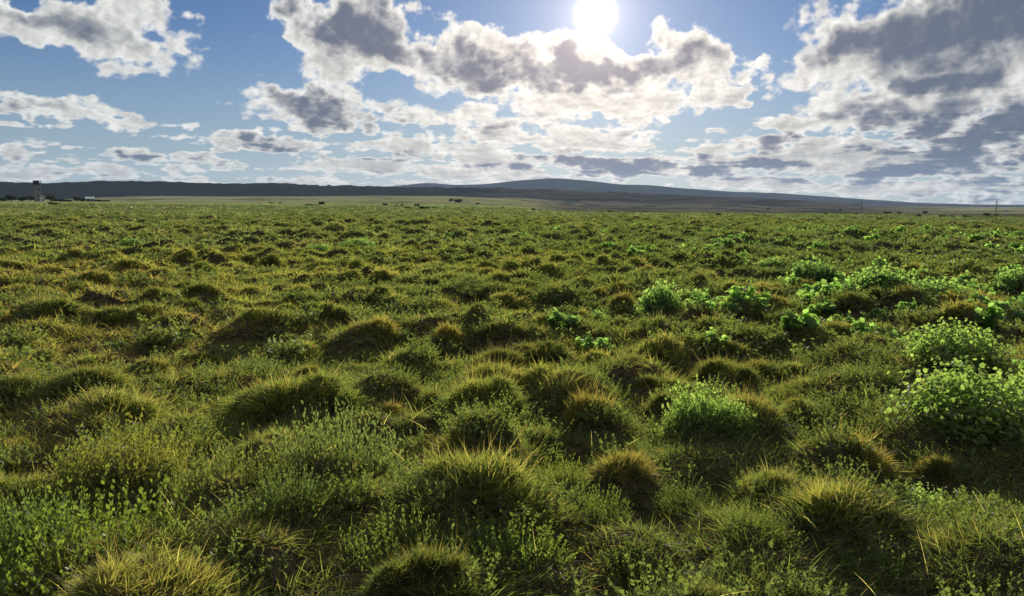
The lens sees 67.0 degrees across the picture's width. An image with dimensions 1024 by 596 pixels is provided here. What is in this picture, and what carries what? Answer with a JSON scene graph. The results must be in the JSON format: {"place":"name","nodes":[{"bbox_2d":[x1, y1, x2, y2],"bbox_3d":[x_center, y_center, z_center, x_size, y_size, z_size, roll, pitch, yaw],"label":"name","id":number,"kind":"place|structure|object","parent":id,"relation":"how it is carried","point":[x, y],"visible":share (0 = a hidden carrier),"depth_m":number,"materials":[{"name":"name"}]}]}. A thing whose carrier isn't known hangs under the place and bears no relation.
{"place":"outdoors","nodes":[
{"label":"outdoors","id":0,"kind":"place"},
{"bbox_2d":[0,181,861,207],"bbox_3d":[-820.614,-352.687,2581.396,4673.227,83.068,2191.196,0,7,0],"label":"ridge","id":1,"kind":"structure","parent":0,"point":[71,190],"depth_m":2880.84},
{"bbox_2d":[0,196,1023,595],"bbox_3d":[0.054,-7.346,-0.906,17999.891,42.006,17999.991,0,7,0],"label":"ground","id":2,"kind":"structure","parent":0,"point":[98,298],"depth_m":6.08,"materials":[{"name":"plant"}]},
{"bbox_2d":[0,453,22,476],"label":"grass tussock","id":3,"kind":"object","parent":2,"relation":"on","point":[10,464],"depth_m":4.49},
{"bbox_2d":[0,365,53,410],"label":"grass tussock","id":4,"kind":"object","parent":2,"relation":"on","point":[8,385],"depth_m":6.06,"materials":[{"name":"plant"}]},
{"bbox_2d":[0,269,62,286],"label":"grass tussock","id":5,"kind":"object","parent":2,"relation":"on","point":[21,278],"depth_m":13.98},
{"bbox_2d":[11,282,52,294],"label":"grass tussock","id":6,"kind":"object","parent":2,"relation":"on","point":[38,288],"depth_m":12.30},
{"bbox_2d":[0,457,69,515],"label":"grass tussock","id":7,"kind":"object","parent":2,"relation":"on","point":[5,478],"depth_m":3.90,"materials":[{"name":"plant"}]},
{"bbox_2d":[0,476,90,569],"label":"leafy herb","id":8,"kind":"object","parent":2,"relation":"on","point":[27,523],"visible":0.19,"depth_m":3.26,"materials":[{"name":"green plant"}]},
{"bbox_2d":[29,344,64,360],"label":"grass tussock","id":9,"kind":"object","parent":2,"relation":"on","point":[49,352],"depth_m":7.67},
{"bbox_2d":[1,290,105,323],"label":"grass tussock","id":10,"kind":"object","parent":2,"relation":"on","point":[35,308],"depth_m":9.51,"materials":[{"name":"plant"}]},
{"bbox_2d":[66,277,99,292],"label":"grass tussock","id":11,"kind":"object","parent":2,"relation":"on","point":[76,283],"depth_m":13.16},
{"bbox_2d":[60,347,106,370],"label":"grass tussock","id":12,"kind":"object","parent":2,"relation":"on","point":[90,361],"depth_m":7.19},
{"bbox_2d":[30,353,144,401],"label":"grass tussock","id":13,"kind":"object","parent":2,"relation":"on","point":[92,374],"depth_m":6.03,"materials":[{"name":"plant"}]},
{"bbox_2d":[76,267,120,285],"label":"grass tussock","id":14,"kind":"object","parent":2,"relation":"on","point":[106,277],"depth_m":14.30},
{"bbox_2d":[73,301,132,327],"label":"grass tussock","id":15,"kind":"object","parent":2,"relation":"on","point":[115,314],"depth_m":9.46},
{"bbox_2d":[0,463,212,595],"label":"leafy herb","id":16,"kind":"object","parent":2,"relation":"on","point":[126,524],"visible":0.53,"depth_m":3.12,"materials":[{"name":"green plant"}]},
{"bbox_2d":[36,407,197,496],"bbox_3d":[-2.088,0.817,4.136,0.780,0.466,0.709,-2,7,-16],"label":"shrub","id":17,"kind":"object","parent":2,"relation":"on","point":[157,456],"visible":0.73,"depth_m":4.05,"materials":[{"name":"green plant"}]},
{"bbox_2d":[53,380,180,421],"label":"grass tussock","id":18,"kind":"object","parent":2,"relation":"on","point":[141,402],"depth_m":5.43,"materials":[{"name":"plant"}]},
{"bbox_2d":[107,254,143,268],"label":"grass tussock","id":19,"kind":"object","parent":2,"relation":"on","point":[127,259],"depth_m":15.95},
{"bbox_2d":[38,518,249,595],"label":"grass tussock","id":20,"kind":"object","parent":2,"relation":"on","point":[96,584],"depth_m":2.57,"materials":[{"name":"grass"}]},
{"bbox_2d":[136,284,176,299],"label":"grass tussock","id":21,"kind":"object","parent":2,"relation":"on","point":[155,291],"depth_m":11.64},
{"bbox_2d":[125,298,189,326],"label":"grass tussock","id":22,"kind":"object","parent":2,"relation":"on","point":[142,309],"depth_m":9.61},
{"bbox_2d":[142,356,177,373],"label":"grass tussock","id":23,"kind":"object","parent":2,"relation":"on","point":[162,363],"depth_m":7.09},
{"bbox_2d":[164,246,198,260],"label":"grass tussock","id":24,"kind":"object","parent":2,"relation":"on","point":[184,252],"depth_m":19.16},
{"bbox_2d":[120,407,248,456],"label":"leafy herb","id":25,"kind":"object","parent":2,"relation":"on","point":[208,430],"visible":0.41,"depth_m":4.98,"materials":[{"name":"green plant"}]},
{"bbox_2d":[137,356,241,395],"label":"grass tussock","id":26,"kind":"object","parent":2,"relation":"on","point":[158,378],"depth_m":6.57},
{"bbox_2d":[168,276,229,301],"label":"grass tussock","id":27,"kind":"object","parent":2,"relation":"on","point":[193,288],"depth_m":11.07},
{"bbox_2d":[155,422,296,508],"bbox_3d":[-1.435,0.870,3.912,0.685,0.449,0.700,5,8,32],"label":"leafy herb","id":28,"kind":"object","parent":2,"relation":"on","point":[225,469],"visible":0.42,"depth_m":3.89,"materials":[{"name":"green plant"}]},
{"bbox_2d":[172,510,326,577],"bbox_3d":[-1.032,0.957,3.103,0.668,0.215,0.538,3,8,21],"label":"herb","id":29,"kind":"object","parent":2,"relation":"on","point":[256,530],"depth_m":3.09,"materials":[{"name":"plant"}]},
{"bbox_2d":[224,352,288,377],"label":"leafy herb","id":30,"kind":"object","parent":2,"relation":"on","point":[258,364],"visible":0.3,"depth_m":7.10,"materials":[{"name":"green plant"}]},
{"bbox_2d":[228,303,299,337],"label":"grass tussock","id":31,"kind":"object","parent":2,"relation":"on","point":[254,312],"depth_m":8.79,"materials":[{"name":"plant"}]},
{"bbox_2d":[256,249,285,267],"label":"grass tussock","id":32,"kind":"object","parent":2,"relation":"on","point":[269,259],"depth_m":19.16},
{"bbox_2d":[241,461,335,522],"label":"leafy herb","id":33,"kind":"object","parent":2,"relation":"on","point":[273,491],"visible":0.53,"depth_m":3.40,"materials":[{"name":"green plant"}]},
{"bbox_2d":[208,347,376,426],"bbox_3d":[-1.599,0.674,5.614,1.405,0.652,0.793,-1,7,-9],"label":"grass tussock","id":34,"kind":"object","parent":2,"relation":"on","point":[273,394],"depth_m":5.54,"materials":[{"name":"grass"}]},
{"bbox_2d":[287,361,322,378],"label":"grass tussock","id":35,"kind":"object","parent":2,"relation":"on","point":[304,370],"depth_m":6.62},
{"bbox_2d":[312,297,351,320],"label":"grass tussock","id":36,"kind":"object","parent":2,"relation":"on","point":[327,306],"depth_m":9.62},
{"bbox_2d":[257,394,423,489],"bbox_3d":[-0.889,0.811,4.063,0.855,0.649,0.766,0,7,-3],"label":"leafy herb","id":37,"kind":"object","parent":2,"relation":"on","point":[365,454],"visible":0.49,"depth_m":4.04,"materials":[{"name":"green plant"}]},
{"bbox_2d":[328,268,365,282],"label":"grass tussock","id":38,"kind":"object","parent":2,"relation":"on","point":[352,272],"depth_m":14.77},
{"bbox_2d":[339,256,368,270],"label":"grass tussock","id":39,"kind":"object","parent":2,"relation":"on","point":[353,263],"depth_m":16.00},
{"bbox_2d":[337,237,378,247],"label":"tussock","id":40,"kind":"object","parent":2,"relation":"on","point":[363,242],"visible":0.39,"depth_m":24.87,"materials":[{"name":"green plant"}]},
{"bbox_2d":[323,311,410,347],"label":"grass tussock","id":41,"kind":"object","parent":2,"relation":"on","point":[376,322],"depth_m":8.50,"materials":[{"name":"plant"}]},
{"bbox_2d":[331,370,424,403],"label":"leafy herb","id":42,"kind":"object","parent":2,"relation":"on","point":[377,384],"visible":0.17,"depth_m":5.96,"materials":[{"name":"green plant"}]},
{"bbox_2d":[362,283,395,302],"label":"grass tussock","id":43,"kind":"object","parent":2,"relation":"on","point":[381,288],"depth_m":11.06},
{"bbox_2d":[360,448,407,485],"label":"leafy herb","id":44,"kind":"object","parent":2,"relation":"on","point":[401,465],"visible":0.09,"depth_m":4.04,"materials":[{"name":"green plant"}]},
{"bbox_2d":[367,266,402,283],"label":"grass tussock","id":45,"kind":"object","parent":2,"relation":"on","point":[377,272],"depth_m":14.72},
{"bbox_2d":[365,393,411,417],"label":"grass tussock","id":46,"kind":"object","parent":2,"relation":"on","point":[390,405],"depth_m":5.55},
{"bbox_2d":[334,501,463,581],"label":"leafy herb","id":47,"kind":"object","parent":2,"relation":"on","point":[387,547],"visible":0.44,"depth_m":3.13,"materials":[{"name":"green plant"}]},
{"bbox_2d":[347,519,490,595],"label":"grass tussock","id":48,"kind":"object","parent":2,"relation":"on","point":[398,573],"depth_m":2.71,"materials":[{"name":"grass"}]},
{"bbox_2d":[411,382,451,409],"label":"herb","id":49,"kind":"object","parent":2,"relation":"on","point":[430,394],"depth_m":5.83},
{"bbox_2d":[430,321,472,348],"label":"grass tussock","id":50,"kind":"object","parent":2,"relation":"on","point":[447,328],"depth_m":8.42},
{"bbox_2d":[423,392,544,470],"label":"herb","id":51,"kind":"object","parent":2,"relation":"on","point":[449,436],"depth_m":4.35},
{"bbox_2d":[432,361,543,422],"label":"grass tussock","id":52,"kind":"object","parent":2,"relation":"on","point":[471,387],"depth_m":5.38,"materials":[{"name":"plant"}]},
{"bbox_2d":[451,352,526,385],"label":"grass tussock","id":53,"kind":"object","parent":2,"relation":"on","point":[486,367],"depth_m":6.07,"materials":[{"name":"plant"}]},
{"bbox_2d":[398,425,583,542],"bbox_3d":[-0.134,0.867,3.684,1.074,0.580,0.934,1,7,1],"label":"grass tussock","id":54,"kind":"object","parent":2,"relation":"on","point":[502,469],"depth_m":3.58,"materials":[{"name":"plant"}]},
{"bbox_2d":[468,334,532,369],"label":"grass tussock","id":55,"kind":"object","parent":2,"relation":"on","point":[502,354],"depth_m":7.51,"materials":[{"name":"plant"}]},
{"bbox_2d":[472,279,536,301],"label":"grass tussock","id":56,"kind":"object","parent":2,"relation":"on","point":[499,286],"depth_m":12.03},
{"bbox_2d":[474,319,535,342],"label":"grass tussock","id":57,"kind":"object","parent":2,"relation":"on","point":[493,325],"depth_m":8.61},
{"bbox_2d":[487,286,535,310],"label":"grass tussock","id":58,"kind":"object","parent":2,"relation":"on","point":[521,301],"depth_m":11.32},
{"bbox_2d":[0,214,1023,595],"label":"leafy ground cover","id":59,"kind":"object","parent":2,"relation":"on","point":[732,324],"visible":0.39,"depth_m":6.89,"materials":[{"name":"green plant"}]},
{"bbox_2d":[0,203,1023,349],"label":"distant tussocks","id":60,"kind":"object","parent":2,"relation":"on","point":[362,208],"visible":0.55,"depth_m":51.55,"materials":[{"name":"green plant"}]},
{"bbox_2d":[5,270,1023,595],"bbox_3d":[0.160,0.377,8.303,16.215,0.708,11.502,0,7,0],"label":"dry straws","id":61,"kind":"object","parent":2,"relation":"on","point":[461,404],"visible":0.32,"depth_m":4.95,"materials":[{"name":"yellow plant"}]},
{"bbox_2d":[444,510,587,585],"bbox_3d":[0.011,1.016,3.122,0.630,0.299,0.508,0,7,-4],"label":"leafy herb","id":62,"kind":"object","parent":2,"relation":"on","point":[546,553],"visible":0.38,"depth_m":3.11,"materials":[{"name":"green plant"}]},
{"bbox_2d":[514,415,567,460],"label":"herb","id":63,"kind":"object","parent":2,"relation":"on","point":[537,435],"depth_m":4.78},
{"bbox_2d":[507,336,576,368],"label":"grass tussock","id":64,"kind":"object","parent":2,"relation":"on","point":[552,348],"depth_m":7.76,"materials":[{"name":"plant"}]},
{"bbox_2d":[514,406,577,440],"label":"leafy herb","id":65,"kind":"object","parent":2,"relation":"on","point":[542,422],"visible":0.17,"depth_m":5.21,"materials":[{"name":"green plant"}]},
{"bbox_2d":[535,283,576,302],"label":"grass tussock","id":66,"kind":"object","parent":2,"relation":"on","point":[556,290],"depth_m":11.66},
{"bbox_2d":[513,352,602,412],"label":"grass tussock","id":67,"kind":"object","parent":2,"relation":"on","point":[540,370],"depth_m":5.81,"materials":[{"name":"plant"}]},
{"bbox_2d":[539,452,591,493],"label":"leafy herb","id":68,"kind":"object","parent":2,"relation":"on","point":[574,478],"visible":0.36,"depth_m":4.14,"materials":[{"name":"green plant"}]},
{"bbox_2d":[551,376,633,431],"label":"grass tussock","id":69,"kind":"object","parent":2,"relation":"on","point":[582,399],"depth_m":5.31,"materials":[{"name":"plant"}]},
{"bbox_2d":[568,347,616,366],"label":"grass tussock","id":70,"kind":"object","parent":2,"relation":"on","point":[593,352],"depth_m":7.73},
{"bbox_2d":[564,477,636,530],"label":"leafy herb","id":71,"kind":"object","parent":2,"relation":"on","point":[611,503],"visible":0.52,"depth_m":3.76,"materials":[{"name":"green plant"}]},
{"bbox_2d":[606,290,639,310],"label":"grass tussock","id":72,"kind":"object","parent":2,"relation":"on","point":[621,297],"depth_m":11.59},
{"bbox_2d":[582,443,665,502],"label":"grass tussock","id":73,"kind":"object","parent":2,"relation":"on","point":[637,462],"depth_m":4.22,"materials":[{"name":"plant"}]},
{"bbox_2d":[589,528,668,590],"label":"leafy herb","id":74,"kind":"object","parent":2,"relation":"on","point":[624,570],"visible":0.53,"depth_m":3.17,"materials":[{"name":"green plant"}]},
{"bbox_2d":[590,337,676,376],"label":"grass tussock","id":75,"kind":"object","parent":2,"relation":"on","point":[630,358],"depth_m":6.91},
{"bbox_2d":[630,276,684,314],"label":"broadleaf shrub","id":76,"kind":"object","parent":2,"relation":"on","point":[656,300],"visible":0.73,"depth_m":10.82,"materials":[{"name":"green plant"}]},
{"bbox_2d":[631,325,696,373],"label":"grass tussock","id":77,"kind":"object","parent":2,"relation":"on","point":[663,343],"depth_m":7.80,"materials":[{"name":"plant"}]},
{"bbox_2d":[623,370,704,394],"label":"grass tussock","id":78,"kind":"object","parent":2,"relation":"on","point":[656,380],"depth_m":6.45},
{"bbox_2d":[642,387,690,410],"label":"grass tussock","id":79,"kind":"object","parent":2,"relation":"on","point":[658,397],"depth_m":5.82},
{"bbox_2d":[649,469,715,518],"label":"leafy herb","id":80,"kind":"object","parent":2,"relation":"on","point":[679,499],"visible":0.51,"depth_m":3.94,"materials":[{"name":"green plant"}]},
{"bbox_2d":[655,374,730,442],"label":"broadleaf shrub","id":81,"kind":"object","parent":2,"relation":"on","point":[695,408],"visible":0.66,"depth_m":5.11,"materials":[{"name":"green plant"}]},
{"bbox_2d":[647,569,744,595],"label":"grass tussock","id":82,"kind":"object","parent":2,"relation":"on","point":[713,592],"depth_m":2.76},
{"bbox_2d":[387,221,1023,372],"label":"round leaved weeds","id":83,"kind":"object","parent":2,"relation":"on","point":[992,314],"visible":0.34,"depth_m":10.99,"materials":[{"name":"green plant"}]},
{"bbox_2d":[687,312,726,331],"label":"grass tussock","id":84,"kind":"object","parent":2,"relation":"on","point":[701,323],"depth_m":9.31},
{"bbox_2d":[680,346,763,386],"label":"grass tussock","id":85,"kind":"object","parent":2,"relation":"on","point":[738,368],"depth_m":7.07,"materials":[{"name":"plant"}]},
{"bbox_2d":[704,386,758,440],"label":"broadleaf shrub","id":86,"kind":"object","parent":2,"relation":"on","point":[734,418],"visible":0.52,"depth_m":4.99,"materials":[{"name":"green plant"}]},
{"bbox_2d":[707,337,765,360],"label":"grass tussock","id":87,"kind":"object","parent":2,"relation":"on","point":[740,349],"depth_m":8.01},
{"bbox_2d":[718,374,786,430],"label":"grass tussock","id":88,"kind":"object","parent":2,"relation":"on","point":[752,400],"depth_m":5.27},
{"bbox_2d":[711,498,796,551],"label":"leafy herb","id":89,"kind":"object","parent":2,"relation":"on","point":[776,535],"visible":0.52,"depth_m":3.43,"materials":[{"name":"green plant"}]},
{"bbox_2d":[663,539,868,595],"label":"grass tussock","id":90,"kind":"object","parent":2,"relation":"on","point":[787,578],"depth_m":3.12,"materials":[{"name":"plant"}]},
{"bbox_2d":[753,284,785,297],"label":"grass tussock","id":91,"kind":"object","parent":2,"relation":"on","point":[760,289],"depth_m":12.57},
{"bbox_2d":[753,255,791,268],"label":"broadleaf shrub","id":92,"kind":"object","parent":2,"relation":"on","point":[770,262],"visible":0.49,"depth_m":18.85,"materials":[{"name":"green plant"}]},
{"bbox_2d":[723,458,826,506],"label":"grass tussock","id":93,"kind":"object","parent":2,"relation":"on","point":[743,482],"depth_m":4.02,"materials":[{"name":"plant"}]},
{"bbox_2d":[780,391,815,421],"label":"grass tussock","id":94,"kind":"object","parent":2,"relation":"on","point":[797,405],"depth_m":5.59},
{"bbox_2d":[760,374,837,401],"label":"grass tussock","id":95,"kind":"object","parent":2,"relation":"on","point":[782,387],"depth_m":6.31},
{"bbox_2d":[785,254,845,281],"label":"broadleaf shrub","id":96,"kind":"object","parent":2,"relation":"on","point":[802,269],"visible":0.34,"depth_m":14.09,"materials":[{"name":"green plant"}]},
{"bbox_2d":[788,323,842,342],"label":"grass tussock","id":97,"kind":"object","parent":2,"relation":"on","point":[806,330],"depth_m":8.52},
{"bbox_2d":[820,312,854,334],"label":"grass tussock","id":98,"kind":"object","parent":2,"relation":"on","point":[843,325],"depth_m":8.80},
{"bbox_2d":[752,463,933,551],"bbox_3d":[1.552,0.965,3.634,0.851,0.501,0.886,-1,7,-9],"label":"grass tussock","id":99,"kind":"object","parent":2,"relation":"on","point":[839,495],"depth_m":3.58,"materials":[{"name":"plant"}]},
{"bbox_2d":[800,337,887,362],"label":"grass tussock","id":100,"kind":"object","parent":2,"relation":"on","point":[854,343],"depth_m":7.40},
{"bbox_2d":[827,286,866,312],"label":"grass tussock","id":101,"kind":"object","parent":2,"relation":"on","point":[839,299],"depth_m":10.81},
{"bbox_2d":[788,415,911,484],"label":"grass tussock","id":102,"kind":"object","parent":2,"relation":"on","point":[880,458],"depth_m":4.52,"materials":[{"name":"plant"}]},
{"bbox_2d":[817,359,903,389],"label":"leafy herb","id":103,"kind":"object","parent":2,"relation":"on","point":[874,370],"visible":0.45,"depth_m":6.34,"materials":[{"name":"green plant"}]},
{"bbox_2d":[841,260,919,292],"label":"broadleaf shrub","id":104,"kind":"object","parent":2,"relation":"on","point":[865,277],"visible":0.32,"depth_m":11.78,"materials":[{"name":"green plant"}]},
{"bbox_2d":[829,538,942,594],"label":"leafy herb","id":105,"kind":"object","parent":2,"relation":"on","point":[880,566],"visible":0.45,"depth_m":3.19,"materials":[{"name":"green plant"}]},
{"bbox_2d":[876,476,964,518],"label":"shrub","id":106,"kind":"object","parent":2,"relation":"on","point":[908,493],"visible":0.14,"depth_m":4.04,"materials":[{"name":"green plant"}]},
{"bbox_2d":[904,450,959,486],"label":"grass tussock","id":107,"kind":"object","parent":2,"relation":"on","point":[943,460],"depth_m":4.54,"materials":[{"name":"plant"}]},
{"bbox_2d":[856,342,1023,459],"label":"broadleaf shrub","id":108,"kind":"object","parent":2,"relation":"on","point":[978,398],"visible":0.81,"depth_m":5.01,"materials":[{"name":"green plant"}]},
{"bbox_2d":[910,268,971,298],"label":"broadleaf shrub","id":109,"kind":"object","parent":2,"relation":"on","point":[927,282],"visible":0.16,"depth_m":12.08,"materials":[{"name":"green plant"}]},
{"bbox_2d":[887,309,1019,377],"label":"broadleaf shrub","id":110,"kind":"object","parent":2,"relation":"on","point":[943,343],"visible":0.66,"depth_m":6.81,"materials":[{"name":"green plant"}]},
{"bbox_2d":[897,508,1023,559],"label":"grass tussock","id":111,"kind":"object","parent":2,"relation":"on","point":[937,535],"depth_m":3.34,"materials":[{"name":"plant"}]},
{"bbox_2d":[935,291,987,319],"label":"grass tussock","id":112,"kind":"object","parent":2,"relation":"on","point":[956,307],"depth_m":9.51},
{"bbox_2d":[935,281,1007,304],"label":"grass tussock","id":113,"kind":"object","parent":2,"relation":"on","point":[948,295],"depth_m":11.43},
{"bbox_2d":[969,356,1023,411],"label":"broadleaf shrub","id":114,"kind":"object","parent":2,"relation":"on","point":[1019,383],"visible":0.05,"depth_m":5.44,"materials":[{"name":"green plant"}]},
{"bbox_2d":[989,261,1023,293],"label":"broadleaf shrub","id":115,"kind":"object","parent":2,"relation":"on","point":[1010,278],"visible":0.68,"depth_m":14.01,"materials":[{"name":"green plant"}]},
{"bbox_2d":[0,0,1023,204],"label":"sky","id":116,"kind":"structure","parent":0,"point":[916,101],"materials":[{"name":"blue"}]},
{"bbox_2d":[385,178,1023,206],"bbox_3d":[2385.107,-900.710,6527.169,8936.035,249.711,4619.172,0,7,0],"label":"hills","id":117,"kind":"structure","parent":0,"point":[564,184],"depth_m":7087.81,"materials":[{"name":"grey"}]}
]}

